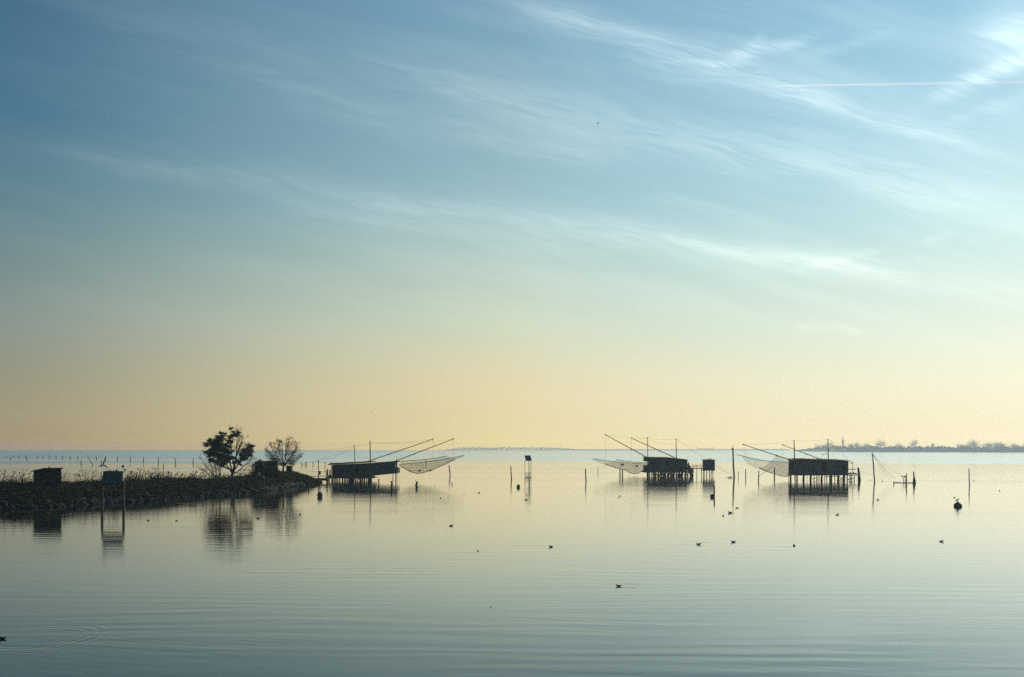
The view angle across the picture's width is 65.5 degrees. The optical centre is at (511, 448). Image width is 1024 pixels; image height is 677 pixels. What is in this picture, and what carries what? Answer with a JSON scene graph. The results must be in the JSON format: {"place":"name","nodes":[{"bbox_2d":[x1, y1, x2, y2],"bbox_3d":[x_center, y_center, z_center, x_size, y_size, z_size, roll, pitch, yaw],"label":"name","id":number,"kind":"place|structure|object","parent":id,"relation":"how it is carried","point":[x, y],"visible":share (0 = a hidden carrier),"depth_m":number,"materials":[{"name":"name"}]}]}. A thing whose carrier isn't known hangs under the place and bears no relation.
{"place":"outdoors","nodes":[
{"label":"outdoors","id":0,"kind":"place"},
{"bbox_2d":[0,473,322,505],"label":"bank","id":1,"kind":"structure","parent":0,"point":[169,494],"depth_m":114.81,"materials":[{"name":"soil"}]},
{"bbox_2d":[32,467,62,487],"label":"shed","id":2,"kind":"structure","parent":1,"relation":"on","point":[52,475],"depth_m":103.03,"materials":[{"name":"wood"}]},
{"bbox_2d":[50,472,57,487],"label":"door","id":3,"kind":"structure","parent":2,"relation":"in","point":[53,475],"depth_m":103.28,"materials":[{"name":"wood"}]},
{"bbox_2d":[0,467,254,483],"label":"reeds","id":4,"kind":"object","parent":1,"relation":"on","point":[152,473],"visible":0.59,"depth_m":120.61,"materials":[{"name":"brown plant"}]},
{"bbox_2d":[0,480,320,508],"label":"shore rubble","id":5,"kind":"object","parent":1,"relation":"on","point":[27,503],"visible":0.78,"depth_m":103.95,"materials":[{"name":"stone"}]},
{"bbox_2d":[0,471,321,504],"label":"scrub","id":6,"kind":"object","parent":1,"relation":"on","point":[17,491],"visible":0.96,"depth_m":111.76,"materials":[{"name":"green plant"}]},
{"bbox_2d":[196,449,223,480],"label":"bare shrub","id":7,"kind":"object","parent":1,"relation":"on","point":[215,467],"visible":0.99,"depth_m":131.98,"materials":[{"name":"brown plant"}]},
{"bbox_2d":[201,425,256,477],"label":"pine tree","id":8,"kind":"object","parent":1,"relation":"on","point":[219,449],"visible":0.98,"depth_m":136.41,"materials":[{"name":"green plant"}]},
{"bbox_2d":[246,459,284,477],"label":"bush","id":9,"kind":"object","parent":1,"relation":"on","point":[260,466],"visible":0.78,"depth_m":140.26,"materials":[{"name":"green plant"}]},
{"bbox_2d":[264,436,302,470],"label":"bare tree","id":10,"kind":"object","parent":1,"relation":"on","point":[282,463],"visible":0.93,"depth_m":148.80,"materials":[{"name":"brown plant"}]},
{"bbox_2d":[286,466,292,471],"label":"storage box","id":11,"kind":"object","parent":1,"relation":"on","point":[289,468],"visible":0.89,"depth_m":151.00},
{"bbox_2d":[261,471,319,482],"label":"grass","id":12,"kind":"structure","parent":1,"relation":"on","point":[299,475],"depth_m":150.43,"materials":[{"name":"green plant"}]},
{"bbox_2d":[309,471,327,481],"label":"footbridge","id":13,"kind":"object","parent":1,"relation":"on","point":[323,479],"visible":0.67,"depth_m":167.23,"materials":[{"name":"brown paint"}]},
{"bbox_2d":[264,461,277,468],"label":"shed","id":14,"kind":"structure","parent":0,"point":[273,464],"depth_m":144.03,"materials":[{"name":"wood"}]},
{"bbox_2d":[0,450,1023,676],"bbox_3d":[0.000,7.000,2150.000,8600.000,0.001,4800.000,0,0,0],"label":"water","id":15,"kind":"structure","parent":0,"point":[362,578],"depth_m":45.85,"materials":[{"name":"blue liquid"}]},
{"bbox_2d":[98,457,125,509],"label":"solar stand","id":16,"kind":"object","parent":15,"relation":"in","point":[112,477],"visible":0.98,"depth_m":91.87,"materials":[{"name":"grey wood"}]},
{"bbox_2d":[292,438,453,481],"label":"stilt hut","id":17,"kind":"object","parent":15,"relation":"in","point":[362,470],"visible":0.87,"depth_m":174.00,"materials":[{"name":"brown wood"}]},
{"bbox_2d":[399,455,463,473],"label":"fishing net","id":18,"kind":"object","parent":17,"relation":"hanging from","point":[427,462],"visible":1,"depth_m":179.82,"materials":[{"name":"grey fabric"}]},
{"bbox_2d":[525,455,531,477],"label":"solar beacon","id":19,"kind":"object","parent":15,"relation":"in","point":[527,458],"visible":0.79,"depth_m":193.68,"materials":[{"name":"metal"}]},
{"bbox_2d":[605,434,730,475],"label":"stilt hut","id":20,"kind":"object","parent":15,"relation":"in","point":[668,466],"visible":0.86,"depth_m":204.96,"materials":[{"name":"brown wood"}]},
{"bbox_2d":[596,459,645,473],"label":"fishing net","id":21,"kind":"object","parent":20,"relation":"hanging from","point":[625,466],"visible":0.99,"depth_m":207.69,"materials":[{"name":"grey fabric"}]},
{"bbox_2d":[732,448,734,476],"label":"mooring pole","id":22,"kind":"object","parent":15,"relation":"in","point":[733,461],"visible":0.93,"depth_m":195.24,"materials":[{"name":"brown wood"}]},
{"bbox_2d":[743,439,865,480],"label":"stilt hut","id":23,"kind":"object","parent":15,"relation":"in","point":[826,468],"visible":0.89,"depth_m":176.26,"materials":[{"name":"brown wood"}]},
{"bbox_2d":[743,455,793,476],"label":"fishing net","id":24,"kind":"object","parent":23,"relation":"hanging from","point":[780,466],"visible":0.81,"depth_m":178.49,"materials":[{"name":"grey fabric"}]},
{"bbox_2d":[872,452,874,480],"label":"mooring pole","id":25,"kind":"object","parent":15,"relation":"in","point":[873,466],"visible":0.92,"depth_m":171.27,"materials":[{"name":"brown wood"}]},
{"bbox_2d":[954,501,961,506],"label":"mooring buoy","id":26,"kind":"object","parent":15,"relation":"on","point":[957,504],"visible":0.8,"depth_m":96.49,"materials":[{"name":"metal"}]},
{"bbox_2d":[0,0,1023,449],"label":"sky","id":27,"kind":"structure","parent":0,"point":[322,224],"materials":[{"name":"blue"}]},
{"bbox_2d":[795,450,985,451],"bbox_3d":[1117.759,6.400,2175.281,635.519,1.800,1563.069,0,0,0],"label":"shore","id":28,"kind":"structure","parent":0,"point":[864,451],"depth_m":1885.94,"materials":[{"name":"soil"}]},
{"bbox_2d":[875,440,886,446],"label":"tree","id":29,"kind":"object","parent":28,"relation":"on","point":[878,444],"visible":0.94,"depth_m":1856.78,"materials":[{"name":"green plant"}]},
{"bbox_2d":[798,444,1023,451],"bbox_3d":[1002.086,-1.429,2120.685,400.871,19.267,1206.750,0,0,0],"label":"wood","id":30,"kind":"object","parent":28,"relation":"on","point":[869,448],"visible":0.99,"depth_m":1764.45,"materials":[{"name":"green plant"}]},
{"bbox_2d":[966,440,982,447],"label":"tree","id":31,"kind":"object","parent":28,"relation":"on","point":[973,443],"visible":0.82,"depth_m":1699.67,"materials":[{"name":"green plant"}]},
{"bbox_2d":[980,442,993,448],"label":"tree","id":32,"kind":"object","parent":28,"relation":"on","point":[988,445],"visible":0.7,"depth_m":1680.04,"materials":[{"name":"green plant"}]},
{"bbox_2d":[992,442,1007,448],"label":"tree","id":33,"kind":"object","parent":28,"relation":"on","point":[998,444],"visible":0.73,"depth_m":1665.23,"materials":[{"name":"green plant"}]},
{"label":"lagoon bed","id":34,"kind":"structure","parent":0,"visible":0},
{"bbox_2d":[448,446,788,449],"bbox_3d":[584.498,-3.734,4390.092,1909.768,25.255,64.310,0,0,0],"label":"distant wood","id":35,"kind":"object","parent":34,"relation":"on","point":[514,448],"visible":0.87,"depth_m":4375.99,"materials":[{"name":"green plant"}]}
]}

